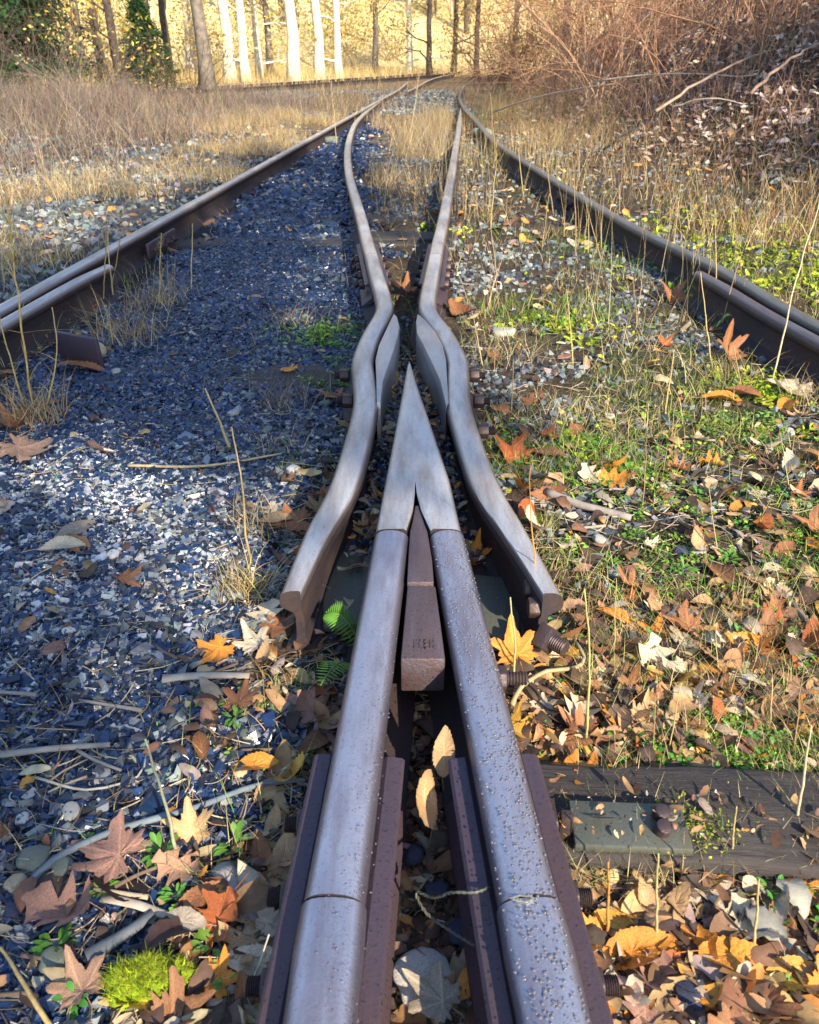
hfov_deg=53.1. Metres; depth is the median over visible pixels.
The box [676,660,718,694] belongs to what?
fallen leaf
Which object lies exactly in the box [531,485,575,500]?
fallen leaf
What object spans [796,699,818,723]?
fallen leaf
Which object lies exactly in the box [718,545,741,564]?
green weed
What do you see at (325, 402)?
stone
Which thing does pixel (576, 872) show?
fallen leaf
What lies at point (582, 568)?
fallen leaf
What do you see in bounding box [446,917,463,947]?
stone
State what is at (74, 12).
tree
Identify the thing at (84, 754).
stick
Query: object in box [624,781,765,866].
moss
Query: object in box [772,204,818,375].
dry stalk
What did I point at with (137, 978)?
moss cushion
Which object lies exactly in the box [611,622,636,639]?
fallen leaf
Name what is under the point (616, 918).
fallen leaf
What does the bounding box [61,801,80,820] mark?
stone
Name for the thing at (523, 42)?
bare shrub
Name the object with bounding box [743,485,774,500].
fallen leaf
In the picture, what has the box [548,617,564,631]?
green weed
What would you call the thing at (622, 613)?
fallen leaf
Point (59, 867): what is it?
stone
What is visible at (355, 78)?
track rail
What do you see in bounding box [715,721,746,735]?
green weed
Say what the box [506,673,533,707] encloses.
fallen leaf
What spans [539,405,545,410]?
stone
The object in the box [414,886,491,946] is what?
twisted wire
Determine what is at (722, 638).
fallen leaf
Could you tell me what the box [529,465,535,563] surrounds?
dry stalk
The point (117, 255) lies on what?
dry stalk
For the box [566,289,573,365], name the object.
dry stalk
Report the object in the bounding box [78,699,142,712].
stick
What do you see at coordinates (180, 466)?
straw stem
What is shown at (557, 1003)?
water drops
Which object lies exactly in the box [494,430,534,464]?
fallen leaf
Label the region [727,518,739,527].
green weed
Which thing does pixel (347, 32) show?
gold shrub
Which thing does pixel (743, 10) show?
bare shrub
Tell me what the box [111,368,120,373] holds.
stone
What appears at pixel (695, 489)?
green weed
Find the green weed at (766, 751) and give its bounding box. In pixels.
[762,736,786,756]
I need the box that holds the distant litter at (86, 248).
[0,85,818,256]
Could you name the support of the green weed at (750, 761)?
on the leaf litter at (744, 980)
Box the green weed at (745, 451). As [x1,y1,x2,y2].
[737,450,757,460]
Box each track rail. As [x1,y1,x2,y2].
[6,71,461,100]
[33,70,437,95]
[406,74,454,95]
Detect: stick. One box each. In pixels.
[0,690,37,696]
[0,742,110,758]
[0,991,26,996]
[13,777,307,898]
[20,952,41,959]
[47,759,87,782]
[48,775,86,792]
[75,748,121,771]
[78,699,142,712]
[83,909,155,962]
[93,887,148,899]
[99,893,168,917]
[114,865,156,888]
[154,644,177,658]
[162,672,249,682]
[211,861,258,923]
[213,662,238,671]
[219,679,263,702]
[242,748,272,750]
[510,639,585,706]
[543,487,631,520]
[558,524,605,530]
[632,610,651,618]
[637,901,696,911]
[648,699,754,708]
[727,887,741,893]
[780,500,818,502]
[782,589,808,622]
[784,509,812,514]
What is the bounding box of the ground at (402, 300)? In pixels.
[0,0,818,1022]
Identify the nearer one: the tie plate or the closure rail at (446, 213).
the tie plate
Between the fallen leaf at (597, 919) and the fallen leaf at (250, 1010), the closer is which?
the fallen leaf at (250, 1010)
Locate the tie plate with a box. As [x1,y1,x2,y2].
[560,800,693,855]
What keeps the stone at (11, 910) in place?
on the slate gravel at (236, 261)
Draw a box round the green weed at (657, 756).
[640,742,663,765]
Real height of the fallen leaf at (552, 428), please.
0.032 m
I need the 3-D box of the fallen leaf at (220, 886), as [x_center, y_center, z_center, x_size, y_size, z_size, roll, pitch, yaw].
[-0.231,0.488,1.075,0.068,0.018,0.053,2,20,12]
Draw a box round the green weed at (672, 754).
[663,751,693,764]
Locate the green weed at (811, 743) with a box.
[798,738,818,755]
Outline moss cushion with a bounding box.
[85,940,197,1018]
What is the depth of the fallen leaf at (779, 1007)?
0.93 m
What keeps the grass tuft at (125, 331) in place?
on the slate gravel at (236, 261)
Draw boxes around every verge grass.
[0,102,348,299]
[474,66,818,286]
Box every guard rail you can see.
[0,264,125,375]
[681,271,818,391]
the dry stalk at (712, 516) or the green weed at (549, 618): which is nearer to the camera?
the green weed at (549, 618)
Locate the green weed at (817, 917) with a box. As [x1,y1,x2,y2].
[815,902,818,920]
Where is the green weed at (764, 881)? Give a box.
[756,875,783,897]
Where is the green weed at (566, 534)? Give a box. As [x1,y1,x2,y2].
[559,533,574,546]
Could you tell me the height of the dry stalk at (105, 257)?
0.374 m
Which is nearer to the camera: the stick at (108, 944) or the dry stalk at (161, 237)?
the stick at (108, 944)
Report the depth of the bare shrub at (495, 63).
25.78 m
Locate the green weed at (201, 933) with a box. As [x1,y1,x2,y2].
[191,928,222,955]
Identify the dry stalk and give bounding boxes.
[0,178,139,410]
[0,318,31,405]
[0,946,51,1023]
[24,307,57,414]
[102,216,107,298]
[107,223,113,294]
[112,230,121,281]
[144,738,179,856]
[157,233,165,305]
[191,223,192,288]
[204,388,230,448]
[231,426,252,564]
[254,934,269,975]
[330,83,336,144]
[410,65,422,132]
[472,312,482,365]
[489,213,496,274]
[490,93,495,164]
[491,143,500,227]
[510,597,515,687]
[511,358,513,411]
[518,149,523,196]
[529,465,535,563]
[541,193,549,249]
[544,145,553,215]
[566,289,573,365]
[574,178,575,256]
[584,588,590,738]
[589,215,600,260]
[598,859,621,935]
[612,578,616,651]
[642,423,647,508]
[653,699,655,748]
[655,853,658,932]
[664,349,674,413]
[668,682,681,749]
[700,273,711,365]
[707,475,717,547]
[711,209,719,278]
[715,623,718,667]
[731,806,736,848]
[733,346,740,383]
[752,878,759,943]
[770,678,772,720]
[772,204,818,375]
[780,432,788,487]
[792,665,804,750]
[796,725,811,814]
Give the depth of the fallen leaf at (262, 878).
1.08 m
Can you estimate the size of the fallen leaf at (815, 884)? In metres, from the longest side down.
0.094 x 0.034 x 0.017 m
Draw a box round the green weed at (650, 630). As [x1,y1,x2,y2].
[640,627,662,640]
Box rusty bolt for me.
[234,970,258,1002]
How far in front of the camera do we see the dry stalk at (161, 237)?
3.49 m
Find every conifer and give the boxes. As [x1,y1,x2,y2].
[0,0,98,92]
[0,0,106,87]
[103,0,192,90]
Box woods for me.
[83,0,639,32]
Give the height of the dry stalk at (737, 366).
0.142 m
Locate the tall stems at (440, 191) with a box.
[421,95,774,328]
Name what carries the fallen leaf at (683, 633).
on the fallen leaf at (712, 634)
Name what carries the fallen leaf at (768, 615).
on the leaf litter at (744, 980)
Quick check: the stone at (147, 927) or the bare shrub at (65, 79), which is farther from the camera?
the bare shrub at (65, 79)
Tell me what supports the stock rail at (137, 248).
on the ground at (402, 300)
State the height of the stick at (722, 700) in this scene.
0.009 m
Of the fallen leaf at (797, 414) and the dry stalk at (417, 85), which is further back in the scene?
the dry stalk at (417, 85)
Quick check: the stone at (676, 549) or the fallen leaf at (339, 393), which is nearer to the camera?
the stone at (676, 549)
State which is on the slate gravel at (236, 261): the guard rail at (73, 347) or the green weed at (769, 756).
the guard rail at (73, 347)
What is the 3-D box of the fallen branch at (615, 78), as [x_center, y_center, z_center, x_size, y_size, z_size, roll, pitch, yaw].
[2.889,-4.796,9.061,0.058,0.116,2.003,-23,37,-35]
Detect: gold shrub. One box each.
[53,0,173,65]
[54,0,159,79]
[118,0,253,77]
[166,0,302,71]
[206,0,330,65]
[296,0,387,54]
[300,0,405,71]
[304,0,433,60]
[425,0,504,22]
[433,0,588,73]
[498,1,604,68]
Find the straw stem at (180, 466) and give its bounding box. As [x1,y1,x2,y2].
[127,453,281,467]
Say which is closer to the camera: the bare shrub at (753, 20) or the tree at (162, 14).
the bare shrub at (753, 20)
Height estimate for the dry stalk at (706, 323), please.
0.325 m
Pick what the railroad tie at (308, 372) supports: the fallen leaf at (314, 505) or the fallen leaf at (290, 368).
the fallen leaf at (290, 368)
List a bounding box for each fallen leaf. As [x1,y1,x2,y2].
[0,402,26,432]
[0,433,56,462]
[0,495,8,506]
[0,816,16,837]
[21,870,113,927]
[23,535,85,551]
[38,640,66,658]
[43,360,104,370]
[45,944,105,1018]
[55,515,104,536]
[68,810,150,883]
[78,436,111,454]
[101,997,150,1012]
[110,564,142,586]
[149,965,215,1023]
[151,847,199,885]
[151,906,218,934]
[161,796,213,845]
[178,880,219,906]
[179,948,202,969]
[188,873,247,956]
[192,731,209,766]
[196,633,241,665]
[199,703,216,741]
[199,943,271,975]
[201,945,238,999]
[209,917,267,963]
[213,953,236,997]
[216,884,225,893]
[222,679,260,716]
[224,751,278,773]
[232,618,274,654]
[236,907,278,940]
[242,965,267,1009]
[243,991,258,1023]
[245,598,282,633]
[248,776,275,810]
[251,829,271,865]
[255,511,295,521]
[255,639,269,661]
[257,871,279,888]
[259,613,295,638]
[261,500,282,513]
[264,803,280,839]
[267,832,295,886]
[268,503,312,531]
[273,751,309,781]
[277,364,302,371]
[281,753,307,769]
[285,667,307,683]
[286,545,299,554]
[286,692,309,724]
[291,636,326,659]
[294,687,338,729]
[297,495,324,512]
[298,730,329,753]
[306,678,339,697]
[309,482,328,496]
[314,387,344,397]
[317,710,340,729]
[323,462,334,481]
[326,733,335,752]
[332,617,355,635]
[335,597,353,618]
[352,513,378,539]
[367,482,382,499]
[395,271,416,294]
[402,960,467,1023]
[416,769,437,844]
[432,725,454,789]
[448,298,482,322]
[464,322,482,329]
[465,527,491,564]
[486,348,507,363]
[490,403,511,417]
[491,614,538,670]
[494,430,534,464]
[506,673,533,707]
[507,699,532,738]
[512,469,548,489]
[518,492,534,525]
[520,392,538,405]
[521,728,555,742]
[525,505,552,541]
[529,692,557,716]
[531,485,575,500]
[532,446,577,459]
[539,424,558,437]
[542,284,551,292]
[547,687,586,696]
[549,646,580,657]
[552,748,611,783]
[553,611,608,632]
[555,538,575,548]
[555,720,592,757]
[558,703,599,735]
[560,613,605,638]
[561,603,573,613]
[564,441,581,447]
[564,692,601,726]
[568,424,582,436]
[571,563,591,571]
[571,867,586,887]
[577,463,601,483]
[579,657,595,678]
[579,745,603,756]
[582,909,610,951]
[583,908,636,929]
[590,636,641,655]
[591,456,626,468]
[593,654,621,677]
[596,607,639,627]
[597,467,635,487]
[597,724,624,740]
[602,704,615,724]
[602,926,673,970]
[603,972,615,1014]
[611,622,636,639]
[613,1019,620,1023]
[615,758,640,792]
[617,564,646,589]
[617,664,656,688]
[621,985,674,1023]
[623,588,644,605]
[630,632,663,656]
[630,688,660,729]
[630,736,640,750]
[633,727,669,740]
[635,685,668,723]
[637,612,679,641]
[637,949,677,991]
[638,632,681,677]
[638,876,671,915]
[641,535,662,550]
[644,599,679,616]
[647,667,709,683]
[653,715,691,725]
[656,861,688,874]
[657,332,676,346]
[658,881,690,920]
[658,949,683,965]
[659,599,702,637]
[660,280,690,302]
[661,655,696,680]
[665,745,693,763]
[665,924,717,965]
[667,453,691,471]
[667,678,710,709]
[669,625,696,649]
[675,935,767,974]
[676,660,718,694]
[678,874,732,910]
[681,431,714,440]
[684,489,702,496]
[687,818,713,874]
[688,647,744,664]
[689,390,741,401]
[690,593,715,606]
[690,1017,702,1023]
[691,525,708,562]
[691,632,720,642]
[693,519,722,536]
[695,902,733,927]
[696,991,719,1011]
[697,449,724,465]
[702,479,721,497]
[705,563,740,587]
[708,1000,734,1023]
[709,326,721,329]
[709,697,730,723]
[710,681,737,696]
[712,384,762,396]
[712,631,744,652]
[717,318,748,358]
[718,483,744,492]
[721,605,735,619]
[724,631,774,653]
[724,892,785,961]
[729,697,761,722]
[736,676,766,686]
[738,982,803,1019]
[739,449,760,457]
[739,725,777,761]
[740,717,786,746]
[742,657,778,668]
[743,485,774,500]
[743,575,771,591]
[748,694,784,707]
[750,431,794,447]
[751,632,788,654]
[753,513,774,528]
[759,605,782,641]
[759,883,789,924]
[762,602,791,627]
[762,917,810,960]
[763,955,814,990]
[764,653,798,671]
[766,378,816,395]
[766,592,788,610]
[769,585,791,597]
[772,760,791,771]
[773,538,796,559]
[774,513,800,530]
[776,396,792,418]
[779,567,818,577]
[782,447,799,471]
[782,714,814,738]
[786,407,808,421]
[786,680,811,696]
[788,479,811,496]
[791,877,818,897]
[792,505,818,535]
[792,655,800,669]
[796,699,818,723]
[797,449,804,458]
[800,828,818,864]
[801,615,818,647]
[806,539,818,549]
[806,953,818,993]
[815,600,818,612]
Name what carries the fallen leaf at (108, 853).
on the slate gravel at (236, 261)
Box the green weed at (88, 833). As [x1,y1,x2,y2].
[81,832,93,837]
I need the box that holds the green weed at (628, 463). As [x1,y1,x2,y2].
[617,462,633,470]
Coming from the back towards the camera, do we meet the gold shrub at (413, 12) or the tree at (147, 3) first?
the gold shrub at (413, 12)
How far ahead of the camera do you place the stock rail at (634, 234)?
4.45 m
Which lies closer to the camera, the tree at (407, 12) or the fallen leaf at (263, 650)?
the fallen leaf at (263, 650)
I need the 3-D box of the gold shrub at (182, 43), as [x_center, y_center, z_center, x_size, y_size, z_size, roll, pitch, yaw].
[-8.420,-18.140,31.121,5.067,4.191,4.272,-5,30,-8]
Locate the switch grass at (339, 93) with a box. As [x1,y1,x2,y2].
[96,56,621,123]
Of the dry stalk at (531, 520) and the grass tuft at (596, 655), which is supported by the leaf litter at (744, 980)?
the grass tuft at (596, 655)
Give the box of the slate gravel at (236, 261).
[0,121,410,1023]
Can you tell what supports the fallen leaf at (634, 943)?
on the leaf litter at (744, 980)
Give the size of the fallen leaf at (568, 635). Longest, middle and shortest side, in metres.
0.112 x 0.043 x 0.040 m
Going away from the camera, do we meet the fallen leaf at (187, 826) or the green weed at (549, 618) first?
the fallen leaf at (187, 826)
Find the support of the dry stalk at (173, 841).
on the leaf litter at (744, 980)
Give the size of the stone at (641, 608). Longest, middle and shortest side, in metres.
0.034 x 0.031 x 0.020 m
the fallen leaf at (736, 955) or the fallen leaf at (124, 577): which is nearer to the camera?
the fallen leaf at (736, 955)
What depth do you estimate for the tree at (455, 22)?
39.59 m
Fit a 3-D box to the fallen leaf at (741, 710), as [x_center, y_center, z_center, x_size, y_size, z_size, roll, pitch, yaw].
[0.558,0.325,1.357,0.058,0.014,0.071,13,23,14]
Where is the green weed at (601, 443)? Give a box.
[586,439,608,446]
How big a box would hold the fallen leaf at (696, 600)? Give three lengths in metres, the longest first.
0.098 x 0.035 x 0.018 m
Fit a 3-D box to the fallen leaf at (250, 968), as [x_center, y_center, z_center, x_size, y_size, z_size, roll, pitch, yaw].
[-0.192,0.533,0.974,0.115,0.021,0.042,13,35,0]
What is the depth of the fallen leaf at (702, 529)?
1.87 m
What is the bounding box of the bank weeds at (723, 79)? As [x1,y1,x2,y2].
[497,0,818,181]
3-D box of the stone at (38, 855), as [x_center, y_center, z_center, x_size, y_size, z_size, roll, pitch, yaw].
[-0.513,0.475,1.120,0.042,0.027,0.040,5,32,7]
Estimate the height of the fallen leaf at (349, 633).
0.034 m
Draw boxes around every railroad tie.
[72,365,351,387]
[117,214,410,223]
[170,238,419,248]
[371,231,456,241]
[540,763,818,880]
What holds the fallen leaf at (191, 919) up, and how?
on the leaf litter at (744, 980)
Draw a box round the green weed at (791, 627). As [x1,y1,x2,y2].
[779,619,800,633]
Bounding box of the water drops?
[315,530,589,1023]
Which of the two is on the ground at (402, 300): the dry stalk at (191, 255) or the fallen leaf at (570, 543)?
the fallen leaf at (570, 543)
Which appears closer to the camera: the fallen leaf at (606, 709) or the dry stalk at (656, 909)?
the dry stalk at (656, 909)
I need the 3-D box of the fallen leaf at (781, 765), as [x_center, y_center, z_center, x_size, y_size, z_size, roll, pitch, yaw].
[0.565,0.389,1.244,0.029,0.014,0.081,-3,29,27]
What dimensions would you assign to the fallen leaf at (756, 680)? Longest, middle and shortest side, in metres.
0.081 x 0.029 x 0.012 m
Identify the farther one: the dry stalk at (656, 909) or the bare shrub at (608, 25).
the bare shrub at (608, 25)
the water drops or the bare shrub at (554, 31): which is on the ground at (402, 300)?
the bare shrub at (554, 31)
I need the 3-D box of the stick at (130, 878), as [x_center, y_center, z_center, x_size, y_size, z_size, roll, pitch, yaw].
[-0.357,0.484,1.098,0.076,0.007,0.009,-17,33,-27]
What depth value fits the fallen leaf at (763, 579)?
1.68 m
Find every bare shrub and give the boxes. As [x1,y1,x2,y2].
[0,0,80,94]
[0,0,164,97]
[0,1,36,81]
[0,3,82,86]
[1,0,154,121]
[6,17,170,99]
[52,1,214,93]
[90,1,301,103]
[373,0,737,119]
[384,0,641,107]
[400,0,616,92]
[406,0,637,99]
[416,0,733,96]
[425,8,542,84]
[435,15,541,87]
[437,0,677,98]
[439,0,694,105]
[441,4,556,85]
[448,0,701,73]
[449,4,550,83]
[450,0,578,88]
[451,0,800,118]
[453,0,638,70]
[455,0,585,80]
[472,0,623,57]
[475,26,545,82]
[476,0,574,85]
[483,0,747,117]
[484,0,621,80]
[498,0,703,60]
[499,0,818,88]
[512,0,699,30]
[540,0,637,33]
[579,0,715,45]
[682,0,796,30]
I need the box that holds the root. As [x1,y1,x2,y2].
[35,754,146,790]
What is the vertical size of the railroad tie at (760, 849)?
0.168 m
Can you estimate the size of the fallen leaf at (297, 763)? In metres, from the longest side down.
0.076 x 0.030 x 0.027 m
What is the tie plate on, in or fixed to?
on the railroad tie at (760, 849)
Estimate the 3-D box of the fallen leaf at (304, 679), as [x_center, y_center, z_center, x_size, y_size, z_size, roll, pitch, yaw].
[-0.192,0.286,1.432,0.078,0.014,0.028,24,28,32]
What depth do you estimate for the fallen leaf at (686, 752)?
1.27 m
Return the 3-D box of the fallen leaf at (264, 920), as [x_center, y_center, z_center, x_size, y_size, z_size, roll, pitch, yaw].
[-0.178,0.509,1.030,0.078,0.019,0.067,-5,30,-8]
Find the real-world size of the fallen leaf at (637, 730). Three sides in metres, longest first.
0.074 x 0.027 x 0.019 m
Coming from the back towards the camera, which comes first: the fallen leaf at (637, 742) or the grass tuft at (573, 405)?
the grass tuft at (573, 405)
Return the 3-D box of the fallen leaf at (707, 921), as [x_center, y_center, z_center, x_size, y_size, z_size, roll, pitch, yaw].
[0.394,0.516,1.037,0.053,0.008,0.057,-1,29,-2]
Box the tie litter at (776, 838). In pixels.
[549,776,818,848]
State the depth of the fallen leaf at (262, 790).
1.22 m
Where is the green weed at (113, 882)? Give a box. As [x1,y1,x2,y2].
[89,879,119,903]
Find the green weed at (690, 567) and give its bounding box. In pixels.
[672,556,699,574]
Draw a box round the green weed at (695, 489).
[688,485,707,499]
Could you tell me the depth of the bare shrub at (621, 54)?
10.73 m
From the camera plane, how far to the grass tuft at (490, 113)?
13.34 m
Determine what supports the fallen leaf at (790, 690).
on the leaf litter at (744, 980)
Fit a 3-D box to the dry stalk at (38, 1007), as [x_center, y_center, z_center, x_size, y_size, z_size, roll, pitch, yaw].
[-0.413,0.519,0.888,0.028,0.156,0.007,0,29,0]
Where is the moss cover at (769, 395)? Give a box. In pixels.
[418,194,818,640]
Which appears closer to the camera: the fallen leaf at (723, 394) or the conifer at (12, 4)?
the fallen leaf at (723, 394)
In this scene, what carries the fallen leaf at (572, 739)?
on the leaf litter at (744, 980)
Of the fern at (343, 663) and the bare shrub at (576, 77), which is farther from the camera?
the bare shrub at (576, 77)
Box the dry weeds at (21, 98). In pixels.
[0,64,336,183]
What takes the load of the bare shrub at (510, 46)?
on the ground at (402, 300)
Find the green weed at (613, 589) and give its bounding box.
[608,584,622,597]
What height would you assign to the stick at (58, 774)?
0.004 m
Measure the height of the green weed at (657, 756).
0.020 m
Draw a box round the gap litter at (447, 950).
[392,704,466,1023]
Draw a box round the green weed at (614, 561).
[601,554,623,569]
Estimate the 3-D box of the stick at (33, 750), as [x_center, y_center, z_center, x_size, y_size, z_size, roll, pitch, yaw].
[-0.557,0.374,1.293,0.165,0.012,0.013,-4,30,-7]
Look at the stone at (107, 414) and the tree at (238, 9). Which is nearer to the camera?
the stone at (107, 414)
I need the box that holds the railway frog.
[279,254,569,690]
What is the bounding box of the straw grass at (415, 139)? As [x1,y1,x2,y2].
[356,97,464,227]
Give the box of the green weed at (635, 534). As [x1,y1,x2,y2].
[628,528,643,537]
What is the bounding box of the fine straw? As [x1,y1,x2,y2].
[0,318,818,1023]
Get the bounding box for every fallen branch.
[491,83,614,113]
[597,73,756,81]
[655,50,769,112]
[672,98,743,107]
[749,42,818,94]
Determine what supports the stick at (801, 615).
on the leaf litter at (744, 980)
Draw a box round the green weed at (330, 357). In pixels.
[322,356,341,361]
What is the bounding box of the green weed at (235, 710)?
[221,705,246,728]
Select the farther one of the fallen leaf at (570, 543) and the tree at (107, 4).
the tree at (107, 4)
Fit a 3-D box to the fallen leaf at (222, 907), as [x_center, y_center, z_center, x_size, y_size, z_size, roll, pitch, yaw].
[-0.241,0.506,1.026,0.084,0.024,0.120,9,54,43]
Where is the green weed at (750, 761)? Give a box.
[740,759,771,769]
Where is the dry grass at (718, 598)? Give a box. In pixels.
[0,46,818,934]
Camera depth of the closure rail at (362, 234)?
4.52 m
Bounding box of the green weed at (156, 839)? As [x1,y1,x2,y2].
[140,832,178,868]
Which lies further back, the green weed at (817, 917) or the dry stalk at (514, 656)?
the dry stalk at (514, 656)
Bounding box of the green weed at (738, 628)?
[730,622,750,632]
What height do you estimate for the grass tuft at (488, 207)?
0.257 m
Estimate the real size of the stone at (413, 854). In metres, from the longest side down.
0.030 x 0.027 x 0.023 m
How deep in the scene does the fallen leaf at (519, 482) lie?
2.04 m
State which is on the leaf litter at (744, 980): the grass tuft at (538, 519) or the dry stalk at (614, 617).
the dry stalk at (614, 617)
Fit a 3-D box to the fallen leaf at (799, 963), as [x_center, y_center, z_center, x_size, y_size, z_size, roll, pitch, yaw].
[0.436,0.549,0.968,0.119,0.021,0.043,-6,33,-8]
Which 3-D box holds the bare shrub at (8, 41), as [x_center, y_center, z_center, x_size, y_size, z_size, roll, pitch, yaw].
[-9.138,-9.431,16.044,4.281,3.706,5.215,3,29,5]
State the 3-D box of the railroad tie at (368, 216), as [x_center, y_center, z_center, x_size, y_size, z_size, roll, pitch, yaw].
[-0.946,-1.874,5.450,1.900,0.168,0.208,-1,29,-2]
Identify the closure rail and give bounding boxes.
[344,101,394,306]
[413,108,463,306]
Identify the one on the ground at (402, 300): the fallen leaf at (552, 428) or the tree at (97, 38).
the tree at (97, 38)
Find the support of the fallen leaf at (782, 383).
on the moss cover at (769, 395)
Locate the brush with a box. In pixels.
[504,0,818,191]
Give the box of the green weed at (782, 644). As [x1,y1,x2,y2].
[779,639,802,661]
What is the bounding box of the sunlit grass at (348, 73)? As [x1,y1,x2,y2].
[0,30,602,94]
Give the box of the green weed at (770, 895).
[766,890,790,925]
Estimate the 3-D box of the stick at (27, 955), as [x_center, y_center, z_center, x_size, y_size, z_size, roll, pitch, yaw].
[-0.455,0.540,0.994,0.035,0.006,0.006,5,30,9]
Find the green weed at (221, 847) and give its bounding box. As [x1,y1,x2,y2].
[212,819,253,865]
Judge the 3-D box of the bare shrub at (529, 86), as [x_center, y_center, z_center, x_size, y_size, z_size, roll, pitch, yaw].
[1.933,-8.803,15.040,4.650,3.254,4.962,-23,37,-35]
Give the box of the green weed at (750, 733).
[747,729,774,753]
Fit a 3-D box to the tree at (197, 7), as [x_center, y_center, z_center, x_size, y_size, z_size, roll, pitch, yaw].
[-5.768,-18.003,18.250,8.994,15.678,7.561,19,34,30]
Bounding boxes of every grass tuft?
[0,359,96,443]
[37,279,215,356]
[60,250,209,325]
[161,532,296,624]
[211,485,312,541]
[225,359,340,427]
[240,654,322,710]
[247,298,333,331]
[247,417,321,459]
[299,318,358,343]
[446,138,545,171]
[453,315,574,371]
[461,98,513,120]
[461,183,533,219]
[487,369,630,422]
[524,508,563,537]
[561,628,638,674]
[567,389,683,442]
[683,338,812,391]
[735,361,818,412]
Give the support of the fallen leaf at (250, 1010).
on the leaf litter at (744, 980)
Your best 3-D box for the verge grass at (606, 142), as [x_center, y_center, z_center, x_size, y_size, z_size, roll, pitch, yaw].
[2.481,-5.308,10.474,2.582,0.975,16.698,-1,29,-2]
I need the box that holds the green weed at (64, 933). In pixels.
[28,922,77,955]
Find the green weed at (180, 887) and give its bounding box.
[156,882,186,904]
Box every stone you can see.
[3,873,26,892]
[3,900,19,919]
[15,811,28,824]
[16,844,50,872]
[38,945,64,974]
[51,856,73,875]
[61,626,75,633]
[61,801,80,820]
[69,432,78,436]
[94,767,110,784]
[99,342,106,356]
[100,411,112,417]
[106,549,119,558]
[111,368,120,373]
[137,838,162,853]
[143,923,152,930]
[158,587,165,593]
[196,664,215,671]
[227,409,239,415]
[234,766,246,777]
[239,727,253,739]
[261,425,272,432]
[286,464,300,472]
[318,399,332,405]
[325,136,338,141]
[393,947,455,1017]
[404,843,423,865]
[425,881,450,899]
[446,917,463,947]
[471,128,492,137]
[492,327,515,336]
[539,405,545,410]
[540,440,551,445]
[592,533,606,543]
[606,566,619,577]
[638,602,648,610]
[661,414,669,421]
[673,545,690,557]
[674,981,703,1010]
[690,546,706,555]
[738,452,750,460]
[746,471,761,480]
[763,447,774,452]
[784,427,794,436]
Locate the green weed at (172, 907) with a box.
[169,897,190,911]
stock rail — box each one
[0,83,407,318]
[458,85,818,335]
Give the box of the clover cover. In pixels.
[156,308,818,956]
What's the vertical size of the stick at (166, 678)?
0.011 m
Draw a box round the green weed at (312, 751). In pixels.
[295,748,314,758]
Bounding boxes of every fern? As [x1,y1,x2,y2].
[316,661,349,685]
[323,602,355,645]
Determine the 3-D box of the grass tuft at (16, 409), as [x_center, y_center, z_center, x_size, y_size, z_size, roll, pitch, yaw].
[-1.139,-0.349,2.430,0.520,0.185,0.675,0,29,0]
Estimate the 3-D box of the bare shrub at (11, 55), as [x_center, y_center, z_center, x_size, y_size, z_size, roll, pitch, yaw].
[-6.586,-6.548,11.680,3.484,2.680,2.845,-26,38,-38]
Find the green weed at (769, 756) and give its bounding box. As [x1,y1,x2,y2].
[752,747,781,766]
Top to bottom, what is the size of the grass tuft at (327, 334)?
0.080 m
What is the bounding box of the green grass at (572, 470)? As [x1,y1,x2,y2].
[0,216,818,668]
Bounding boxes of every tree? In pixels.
[3,3,96,81]
[23,0,179,92]
[35,0,125,88]
[69,0,114,83]
[81,0,189,84]
[103,0,197,76]
[118,0,154,78]
[151,0,237,82]
[168,0,297,81]
[177,0,314,78]
[190,0,216,89]
[204,0,275,76]
[210,0,301,80]
[259,0,325,78]
[268,0,398,77]
[339,0,413,74]
[346,0,483,73]
[364,0,446,74]
[415,0,494,77]
[450,0,506,72]
[490,0,546,74]
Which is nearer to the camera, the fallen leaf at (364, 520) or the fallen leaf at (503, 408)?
the fallen leaf at (364, 520)
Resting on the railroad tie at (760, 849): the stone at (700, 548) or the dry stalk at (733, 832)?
the dry stalk at (733, 832)
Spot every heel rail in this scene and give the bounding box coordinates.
[245,530,415,1023]
[428,530,619,1023]
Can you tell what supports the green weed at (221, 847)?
on the leaf litter at (744, 980)
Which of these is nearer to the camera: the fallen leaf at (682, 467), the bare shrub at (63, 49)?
the fallen leaf at (682, 467)
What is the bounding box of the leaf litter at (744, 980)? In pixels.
[0,276,818,1023]
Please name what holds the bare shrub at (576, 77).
on the ground at (402, 300)
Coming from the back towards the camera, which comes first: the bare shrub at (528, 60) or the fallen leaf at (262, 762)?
the bare shrub at (528, 60)
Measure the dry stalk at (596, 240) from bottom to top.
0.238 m
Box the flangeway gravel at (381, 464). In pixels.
[348,352,486,571]
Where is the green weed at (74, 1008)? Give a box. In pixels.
[51,981,87,1019]
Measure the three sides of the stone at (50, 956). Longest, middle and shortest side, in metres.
0.038 x 0.034 x 0.020 m
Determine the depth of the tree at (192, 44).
32.88 m
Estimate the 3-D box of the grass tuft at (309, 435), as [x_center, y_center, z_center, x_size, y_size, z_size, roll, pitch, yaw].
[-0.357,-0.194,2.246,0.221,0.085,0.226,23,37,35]
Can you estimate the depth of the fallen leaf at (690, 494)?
2.03 m
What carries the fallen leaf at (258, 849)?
on the leaf litter at (744, 980)

